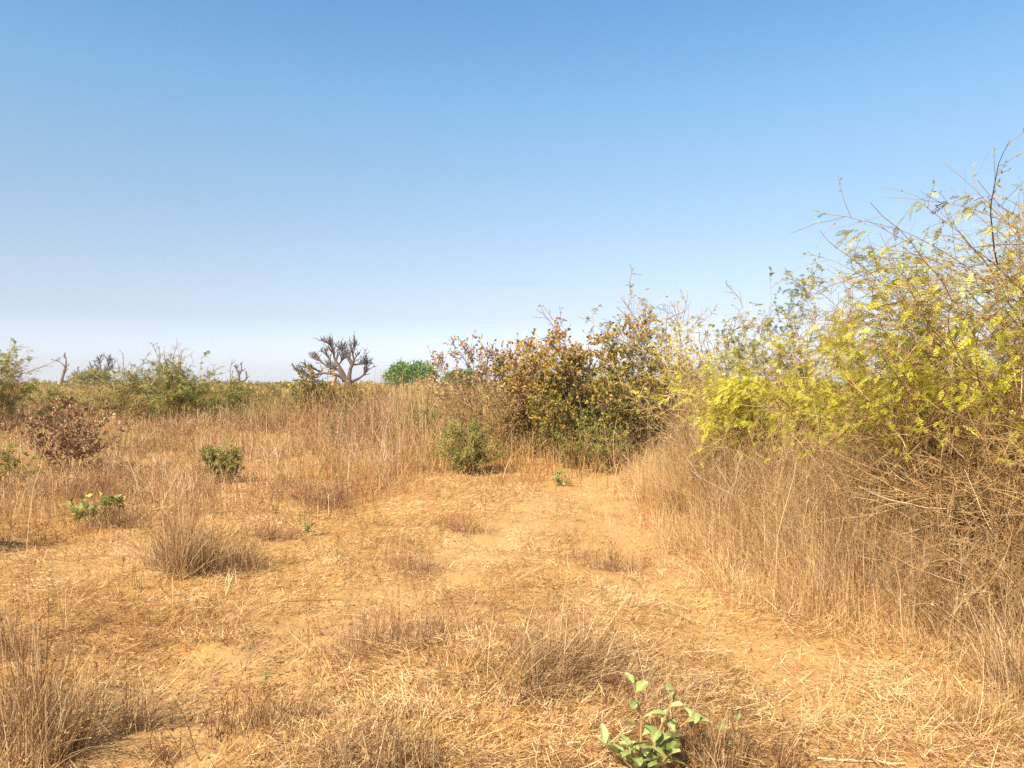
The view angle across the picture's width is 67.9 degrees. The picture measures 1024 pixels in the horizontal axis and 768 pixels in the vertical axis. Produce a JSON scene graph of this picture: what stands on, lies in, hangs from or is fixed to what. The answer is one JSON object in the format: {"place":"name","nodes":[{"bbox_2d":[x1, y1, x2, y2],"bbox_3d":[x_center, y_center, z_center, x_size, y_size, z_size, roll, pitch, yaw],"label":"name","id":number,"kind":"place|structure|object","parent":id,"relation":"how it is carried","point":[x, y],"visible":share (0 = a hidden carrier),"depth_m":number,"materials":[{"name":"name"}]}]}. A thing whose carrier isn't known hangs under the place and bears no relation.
{"place":"outdoors","nodes":[
{"label":"outdoors","id":0,"kind":"place"},
{"bbox_2d":[0,385,1023,767],"bbox_3d":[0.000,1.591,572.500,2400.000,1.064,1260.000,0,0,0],"label":"ground","id":1,"kind":"structure","parent":0,"point":[610,527],"depth_m":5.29,"materials":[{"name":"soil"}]},
{"bbox_2d":[0,441,55,490],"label":"green bush","id":2,"kind":"object","parent":1,"relation":"on","point":[7,460],"visible":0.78,"depth_m":11.48,"materials":[{"name":"plant"}]},
{"bbox_2d":[27,448,45,540],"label":"dry stalk","id":3,"kind":"object","parent":1,"relation":"on","point":[32,495],"visible":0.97,"depth_m":7.16,"materials":[{"name":"beige plant"}]},
{"bbox_2d":[0,338,104,426],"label":"acacia shrub","id":4,"kind":"object","parent":1,"relation":"on","point":[10,400],"visible":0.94,"depth_m":22.94,"materials":[{"name":"green plant"}]},
{"bbox_2d":[0,458,106,499],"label":"grass tussock","id":5,"kind":"object","parent":1,"relation":"on","point":[41,488],"depth_m":10.73,"materials":[{"name":"brown plant"}]},
{"bbox_2d":[24,386,90,419],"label":"olive bush","id":6,"kind":"object","parent":1,"relation":"on","point":[51,394],"visible":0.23,"depth_m":29.78,"materials":[{"name":"plant"}]},
{"bbox_2d":[0,538,124,661],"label":"grass tussock","id":7,"kind":"object","parent":1,"relation":"on","point":[15,627],"depth_m":4.50,"materials":[{"name":"brown plant"}]},
{"bbox_2d":[51,354,79,385],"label":"baobab tree","id":8,"kind":"object","parent":1,"relation":"on","point":[63,373],"visible":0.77,"depth_m":199.86,"materials":[{"name":"grey plant"}]},
{"bbox_2d":[0,392,131,471],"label":"withered shrub","id":9,"kind":"object","parent":1,"relation":"on","point":[60,431],"visible":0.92,"depth_m":13.58,"materials":[{"name":"brown plant"}]},
{"bbox_2d":[67,366,115,386],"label":"round tree","id":10,"kind":"object","parent":1,"relation":"on","point":[84,375],"visible":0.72,"depth_m":138.51,"materials":[{"name":"green plant"}]},
{"bbox_2d":[67,491,125,523],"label":"broadleaf plant","id":11,"kind":"object","parent":1,"relation":"on","point":[86,505],"visible":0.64,"depth_m":8.66,"materials":[{"name":"green plant"}]},
{"bbox_2d":[86,353,116,372],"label":"baobab tree","id":12,"kind":"object","parent":1,"relation":"on","point":[109,360],"visible":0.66,"depth_m":189.84,"materials":[{"name":"grey plant"}]},
{"bbox_2d":[57,378,155,425],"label":"olive bush","id":13,"kind":"object","parent":1,"relation":"on","point":[136,405],"visible":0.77,"depth_m":27.05,"materials":[{"name":"plant"}]},
{"bbox_2d":[0,574,222,767],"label":"grass tussock","id":14,"kind":"object","parent":1,"relation":"on","point":[22,727],"depth_m":3.33,"materials":[{"name":"brown plant"}]},
{"bbox_2d":[59,477,203,530],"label":"grass tussock","id":15,"kind":"object","parent":1,"relation":"on","point":[115,518],"depth_m":8.47,"materials":[{"name":"brown plant"}]},
{"bbox_2d":[63,342,240,424],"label":"acacia shrub","id":16,"kind":"object","parent":1,"relation":"on","point":[164,390],"visible":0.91,"depth_m":29.22,"materials":[{"name":"green plant"}]},
{"bbox_2d":[110,449,201,521],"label":"bare shrub","id":17,"kind":"object","parent":1,"relation":"on","point":[132,471],"visible":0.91,"depth_m":8.95,"materials":[{"name":"brown plant"}]},
{"bbox_2d":[52,470,296,609],"bbox_3d":[-2.730,1.294,6.303,1.819,1.118,2.331,0,0,-26],"label":"grass tussock","id":18,"kind":"object","parent":1,"relation":"on","point":[186,542],"depth_m":6.34,"materials":[{"name":"brown plant"}]},
{"bbox_2d":[174,701,200,760],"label":"dry stalk","id":19,"kind":"object","parent":1,"relation":"on","point":[190,733],"visible":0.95,"depth_m":3.21,"materials":[{"name":"plant"}]},
{"bbox_2d":[118,520,293,594],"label":"grass tussock","id":20,"kind":"object","parent":1,"relation":"on","point":[241,563],"depth_m":6.44,"materials":[{"name":"brown plant"}]},
{"bbox_2d":[198,441,246,482],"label":"green bush","id":21,"kind":"object","parent":1,"relation":"on","point":[233,453],"visible":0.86,"depth_m":12.35,"materials":[{"name":"green plant"}]},
{"bbox_2d":[223,599,235,650],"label":"dry stalk","id":22,"kind":"object","parent":1,"relation":"on","point":[230,624],"visible":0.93,"depth_m":4.51,"materials":[{"name":"beige plant"}]},
{"bbox_2d":[208,376,257,415],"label":"olive bush","id":23,"kind":"object","parent":1,"relation":"on","point":[248,392],"visible":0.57,"depth_m":32.85,"materials":[{"name":"green plant"}]},
{"bbox_2d":[94,665,380,767],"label":"grass tussock","id":24,"kind":"object","parent":1,"relation":"on","point":[229,716],"depth_m":3.52,"materials":[{"name":"beige plant"}]},
{"bbox_2d":[234,361,248,381],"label":"baobab tree","id":25,"kind":"object","parent":1,"relation":"on","point":[238,372],"visible":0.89,"depth_m":189.84,"materials":[{"name":"grey plant"}]},
{"bbox_2d":[234,655,251,708],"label":"dry stalk","id":26,"kind":"object","parent":1,"relation":"on","point":[241,663],"visible":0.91,"depth_m":3.80,"materials":[{"name":"beige plant"}]},
{"bbox_2d":[260,672,272,691],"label":"seedling","id":27,"kind":"object","parent":1,"relation":"on","point":[265,678],"visible":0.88,"depth_m":3.98,"materials":[{"name":"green plant"}]},
{"bbox_2d":[244,380,294,413],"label":"olive bush","id":28,"kind":"object","parent":1,"relation":"on","point":[270,389],"visible":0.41,"depth_m":33.81,"materials":[{"name":"plant"}]},
{"bbox_2d":[223,504,327,543],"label":"grass tussock","id":29,"kind":"object","parent":1,"relation":"on","point":[272,534],"depth_m":7.92,"materials":[{"name":"brown plant"}]},
{"bbox_2d":[251,599,338,604],"bbox_3d":[-1.570,1.607,5.628,0.692,0.015,0.020,0,0,-11],"label":"fallen stick","id":30,"kind":"object","parent":1,"relation":"on","point":[296,600],"visible":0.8,"depth_m":5.62,"materials":[{"name":"brown wood"}]},
{"bbox_2d":[299,591,310,647],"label":"dry stalk","id":31,"kind":"object","parent":1,"relation":"on","point":[306,614],"visible":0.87,"depth_m":4.64,"materials":[{"name":"beige plant"}]},
{"bbox_2d":[301,627,308,683],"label":"dry stalk","id":32,"kind":"object","parent":1,"relation":"on","point":[306,656],"visible":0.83,"depth_m":3.96,"materials":[{"name":"beige plant"}]},
{"bbox_2d":[299,507,315,536],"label":"seedling","id":33,"kind":"object","parent":1,"relation":"on","point":[308,528],"visible":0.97,"depth_m":8.00,"materials":[{"name":"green plant"}]},
{"bbox_2d":[308,597,321,643],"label":"dry stalk","id":34,"kind":"object","parent":1,"relation":"on","point":[316,614],"visible":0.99,"depth_m":4.47,"materials":[{"name":"beige plant"}]},
{"bbox_2d":[286,364,364,421],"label":"brown leaved bush","id":35,"kind":"object","parent":1,"relation":"on","point":[304,387],"visible":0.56,"depth_m":30.43,"materials":[{"name":"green plant"}]},
{"bbox_2d":[290,331,375,387],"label":"baobab tree","id":36,"kind":"object","parent":1,"relation":"on","point":[341,375],"visible":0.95,"depth_m":118.35,"materials":[{"name":"brown plant"}]},
{"bbox_2d":[274,467,392,510],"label":"grass tussock","id":37,"kind":"object","parent":1,"relation":"on","point":[307,499],"depth_m":10.29,"materials":[{"name":"brown plant"}]},
{"bbox_2d":[310,406,369,446],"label":"olive bush","id":38,"kind":"object","parent":1,"relation":"on","point":[331,424],"visible":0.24,"depth_m":18.94,"materials":[{"name":"brown plant"}]},
{"bbox_2d":[0,467,693,749],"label":"russet weeds","id":39,"kind":"object","parent":1,"relation":"on","point":[277,581],"visible":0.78,"depth_m":5.36,"materials":[{"name":"brown plant"}]},
{"bbox_2d":[0,365,707,551],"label":"dry grass","id":40,"kind":"structure","parent":1,"relation":"on","point":[368,428],"depth_m":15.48,"materials":[{"name":"brown plant"}]},
{"bbox_2d":[335,376,385,409],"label":"olive bush","id":41,"kind":"object","parent":1,"relation":"on","point":[352,388],"visible":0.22,"depth_m":32.72,"materials":[{"name":"plant"}]},
{"bbox_2d":[277,665,490,767],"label":"grass tussock","id":42,"kind":"object","parent":1,"relation":"on","point":[400,753],"depth_m":3.15,"materials":[{"name":"beige plant"}]},
{"bbox_2d":[0,365,775,511],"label":"olive grass","id":43,"kind":"structure","parent":1,"relation":"on","point":[225,406],"depth_m":29.30,"materials":[{"name":"brown plant"}]},
{"bbox_2d":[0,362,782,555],"bbox_3d":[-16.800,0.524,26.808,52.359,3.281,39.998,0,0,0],"label":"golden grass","id":44,"kind":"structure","parent":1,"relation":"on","point":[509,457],"depth_m":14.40,"materials":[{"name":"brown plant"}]},
{"bbox_2d":[289,577,519,666],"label":"grass tussock","id":45,"kind":"object","parent":1,"relation":"on","point":[390,628],"depth_m":4.47,"materials":[{"name":"beige plant"}]},
{"bbox_2d":[381,358,441,386],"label":"round tree","id":46,"kind":"object","parent":1,"relation":"on","point":[411,371],"visible":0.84,"depth_m":147.61,"materials":[{"name":"green plant"}]},
{"bbox_2d":[347,522,480,589],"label":"grass tussock","id":47,"kind":"object","parent":1,"relation":"on","point":[403,560],"depth_m":6.65,"materials":[{"name":"brown plant"}]},
{"bbox_2d":[408,631,421,692],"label":"dry stalk","id":48,"kind":"object","parent":1,"relation":"on","point":[415,659],"visible":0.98,"depth_m":3.86,"materials":[{"name":"beige plant"}]},
{"bbox_2d":[387,393,448,452],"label":"green bush","id":49,"kind":"object","parent":1,"relation":"on","point":[421,410],"visible":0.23,"depth_m":16.82,"materials":[{"name":"green plant"}]},
{"bbox_2d":[408,370,466,411],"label":"brown leaved bush","id":50,"kind":"object","parent":1,"relation":"on","point":[421,384],"visible":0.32,"depth_m":29.88,"materials":[{"name":"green plant"}]},
{"bbox_2d":[440,367,483,386],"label":"round tree","id":51,"kind":"object","parent":1,"relation":"on","point":[461,371],"visible":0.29,"depth_m":147.88,"materials":[{"name":"green plant"}]},
{"bbox_2d":[394,373,530,456],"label":"dry bush","id":52,"kind":"object","parent":1,"relation":"on","point":[492,401],"visible":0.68,"depth_m":15.19,"materials":[{"name":"brown plant"}]},
{"bbox_2d":[428,502,497,536],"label":"grass tussock","id":53,"kind":"object","parent":1,"relation":"on","point":[464,529],"depth_m":8.50,"materials":[{"name":"brown plant"}]},
{"bbox_2d":[430,415,506,475],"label":"green bush","id":54,"kind":"object","parent":1,"relation":"on","point":[468,445],"visible":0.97,"depth_m":13.48,"materials":[{"name":"green plant"}]},
{"bbox_2d":[422,329,553,456],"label":"brown leaved bush","id":55,"kind":"object","parent":1,"relation":"on","point":[486,370],"visible":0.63,"depth_m":16.15,"materials":[{"name":"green plant"}]},
{"bbox_2d":[8,512,1011,767],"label":"soil clods","id":56,"kind":"object","parent":1,"relation":"on","point":[472,640],"visible":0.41,"depth_m":4.24,"materials":[{"name":"brown soil"}]},
{"bbox_2d":[1,374,1023,410],"bbox_3d":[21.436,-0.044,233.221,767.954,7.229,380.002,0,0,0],"label":"distant scrub","id":57,"kind":"object","parent":1,"relation":"on","point":[83,384],"visible":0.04,"depth_m":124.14,"materials":[{"name":"green plant"}]},
{"bbox_2d":[4,476,1022,767],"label":"dry leaves","id":58,"kind":"object","parent":1,"relation":"on","point":[464,682],"visible":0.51,"depth_m":4.14,"materials":[{"name":"brown plant"}]},
{"bbox_2d":[6,385,1022,409],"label":"distant grass","id":59,"kind":"structure","parent":1,"relation":"on","point":[67,388],"depth_m":80.48,"materials":[{"name":"plant"}]},
{"bbox_2d":[486,320,612,457],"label":"olive bush","id":60,"kind":"object","parent":1,"relation":"on","point":[543,365],"visible":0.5,"depth_m":15.57,"materials":[{"name":"green plant"}]},
{"bbox_2d":[550,469,568,485],"bbox_3d":[0.790,1.562,12.618,0.322,0.332,0.444,0,0,0],"label":"green sprout","id":61,"kind":"object","parent":1,"relation":"on","point":[556,478],"visible":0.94,"depth_m":12.54,"materials":[{"name":"green plant"}]},
{"bbox_2d":[382,571,783,760],"bbox_3d":[0.308,1.449,3.895,1.782,0.814,1.956,0,0,-24],"label":"grass tussock","id":62,"kind":"object","parent":1,"relation":"on","point":[585,666],"depth_m":3.90,"materials":[{"name":"beige plant"}]},
{"bbox_2d":[531,409,637,472],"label":"green bush","id":63,"kind":"object","parent":1,"relation":"on","point":[594,441],"visible":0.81,"depth_m":14.34,"materials":[{"name":"green plant"}]},
{"bbox_2d":[536,521,680,577],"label":"grass tussock","id":64,"kind":"object","parent":1,"relation":"on","point":[606,564],"depth_m":6.88,"materials":[{"name":"brown plant"}]},
{"bbox_2d":[514,305,707,463],"bbox_3d":[2.042,0.021,15.777,3.998,3.313,5.541,0,0,0],"label":"brown leaved bush","id":65,"kind":"object","parent":1,"relation":"on","point":[618,400],"visible":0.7,"depth_m":14.95,"materials":[{"name":"green plant"}]},
{"bbox_2d":[610,551,626,598],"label":"dry stalk","id":66,"kind":"object","parent":1,"relation":"on","point":[619,571],"visible":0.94,"depth_m":5.91,"materials":[{"name":"beige plant"}]},
{"bbox_2d":[517,264,774,436],"bbox_3d":[2.549,-0.544,16.580,3.687,4.274,5.824,0,0,-42],"label":"acacia shrub","id":67,"kind":"object","parent":1,"relation":"on","point":[628,340],"visible":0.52,"depth_m":16.53,"materials":[{"name":"plant"}]},
{"bbox_2d":[595,351,710,445],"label":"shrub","id":68,"kind":"object","parent":1,"relation":"on","point":[680,409],"visible":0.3,"depth_m":14.05,"materials":[{"name":"plant"}]},
{"bbox_2d":[598,672,709,767],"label":"broadleaf sapling","id":69,"kind":"object","parent":1,"relation":"on","point":[650,757],"visible":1,"depth_m":3.04,"materials":[{"name":"green plant"}]},
{"bbox_2d":[684,619,697,681],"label":"dry stalk","id":70,"kind":"object","parent":1,"relation":"on","point":[693,646],"visible":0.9,"depth_m":3.90,"materials":[{"name":"beige plant"}]},
{"bbox_2d":[614,281,811,447],"bbox_3d":[3.194,-0.023,12.634,3.052,3.391,3.040,0,0,0],"label":"acacia shrub","id":71,"kind":"object","parent":1,"relation":"on","point":[690,361],"visible":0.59,"depth_m":12.46,"materials":[{"name":"plant"}]},
{"bbox_2d":[716,671,742,723],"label":"dry stalk","id":72,"kind":"object","parent":1,"relation":"on","point":[728,693],"visible":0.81,"depth_m":3.45,"materials":[{"name":"beige plant"}]},
{"bbox_2d":[719,713,742,761],"bbox_3d":[0.914,1.503,3.180,0.110,0.219,0.090,0,0,0],"label":"broadleaf sapling","id":73,"kind":"object","parent":1,"relation":"on","point":[724,724],"visible":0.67,"depth_m":3.18,"materials":[{"name":"green plant"}]},
{"bbox_2d":[723,671,740,741],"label":"dry stalk","id":74,"kind":"object","parent":1,"relation":"on","point":[731,695],"visible":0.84,"depth_m":3.36,"materials":[{"name":"beige plant"}]},
{"bbox_2d":[613,672,856,767],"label":"grass tussock","id":75,"kind":"object","parent":1,"relation":"on","point":[711,739],"depth_m":3.13,"materials":[{"name":"beige plant"}]},
{"bbox_2d":[667,379,866,528],"bbox_3d":[3.174,0.875,8.865,2.740,2.014,2.664,0,0,0],"label":"bare shrub","id":76,"kind":"object","parent":1,"relation":"on","point":[732,456],"visible":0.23,"depth_m":8.77,"materials":[{"name":"brown plant"}]},
{"bbox_2d":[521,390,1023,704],"bbox_3d":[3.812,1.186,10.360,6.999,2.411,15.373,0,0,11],"label":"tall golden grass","id":77,"kind":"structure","parent":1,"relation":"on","point":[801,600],"depth_m":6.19,"materials":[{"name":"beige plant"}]},
{"bbox_2d":[678,258,868,469],"bbox_3d":[4.253,-0.182,12.381,2.969,3.602,4.396,0,0,37],"label":"acacia shrub","id":78,"kind":"object","parent":1,"relation":"on","point":[769,324],"visible":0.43,"depth_m":12.24,"materials":[{"name":"green plant"}]},
{"bbox_2d":[771,436,795,605],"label":"dry stalk","id":79,"kind":"object","parent":1,"relation":"on","point":[783,512],"visible":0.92,"depth_m":5.60,"materials":[{"name":"beige plant"}]},
{"bbox_2d":[573,379,1023,680],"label":"tall dry grass","id":80,"kind":"structure","parent":1,"relation":"on","point":[814,549],"depth_m":6.15,"materials":[{"name":"brown plant"}]},
{"bbox_2d":[655,273,943,506],"bbox_3d":[3.410,0.119,9.718,3.072,3.052,2.892,0,0,-30],"label":"acacia shrub","id":81,"kind":"object","parent":1,"relation":"on","point":[728,392],"visible":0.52,"depth_m":9.29,"materials":[{"name":"yellow plant"}]},
{"bbox_2d":[817,756,904,763],"bbox_3d":[1.477,1.593,3.211,0.360,0.015,0.024,0,0,6],"label":"fallen stick","id":82,"kind":"object","parent":1,"relation":"on","point":[824,758],"visible":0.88,"depth_m":3.21,"materials":[{"name":"beige wood"}]},
{"bbox_2d":[735,269,1023,528],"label":"acacia shrub","id":83,"kind":"object","parent":1,"relation":"on","point":[811,379],"visible":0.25,"depth_m":7.96,"materials":[{"name":"plant"}]},
{"bbox_2d":[754,327,1023,589],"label":"bare shrub","id":84,"kind":"object","parent":1,"relation":"on","point":[847,473],"visible":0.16,"depth_m":6.35,"materials":[{"name":"brown plant"}]},
{"bbox_2d":[759,643,1018,748],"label":"grass tussock","id":85,"kind":"object","parent":1,"relation":"on","point":[821,709],"depth_m":3.85,"materials":[{"name":"beige plant"}]},
{"bbox_2d":[761,128,1023,585],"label":"acacia shrub","id":86,"kind":"object","parent":1,"relation":"on","point":[909,311],"visible":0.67,"depth_m":6.33,"materials":[{"name":"yellow plant"}]},
{"bbox_2d":[895,563,906,658],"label":"dry stalk","id":87,"kind":"object","parent":1,"relation":"on","point":[905,594],"visible":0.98,"depth_m":4.53,"materials":[{"name":"beige plant"}]},
{"bbox_2d":[791,280,1023,604],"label":"bare shrub","id":88,"kind":"object","parent":1,"relation":"on","point":[952,467],"visible":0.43,"depth_m":5.66,"materials":[{"name":"brown plant"}]},
{"bbox_2d":[798,178,1023,576],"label":"acacia shrub","id":89,"kind":"object","parent":1,"relation":"on","point":[914,372],"visible":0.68,"depth_m":5.95,"materials":[{"name":"yellow plant"}]},
{"bbox_2d":[802,560,1023,708],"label":"grass tussock","id":90,"kind":"object","parent":1,"relation":"on","point":[1016,676],"depth_m":4.11,"materials":[{"name":"beige plant"}]},
{"bbox_2d":[826,387,1023,650],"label":"bare shrub","id":91,"kind":"object","parent":1,"relation":"on","point":[1010,542],"visible":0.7,"depth_m":5.12,"materials":[{"name":"brown plant"}]},
{"bbox_2d":[863,650,1023,758],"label":"grass tussock","id":92,"kind":"object","parent":1,"relation":"on","point":[958,714],"depth_m":3.53,"materials":[{"name":"beige plant"}]},
{"bbox_2d":[948,584,984,663],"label":"dry stalk","id":93,"kind":"object","parent":1,"relation":"on","point":[957,598],"visible":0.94,"depth_m":4.30,"materials":[{"name":"beige plant"}]},
{"bbox_2d":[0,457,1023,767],"bbox_3d":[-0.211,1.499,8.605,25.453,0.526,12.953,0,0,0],"label":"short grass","id":94,"kind":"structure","parent":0,"point":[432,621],"depth_m":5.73,"materials":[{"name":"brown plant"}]},
{"bbox_2d":[0,0,1023,384],"label":"sky","id":95,"kind":"structure","parent":0,"point":[252,182],"materials":[{"name":"blue"}]}
]}

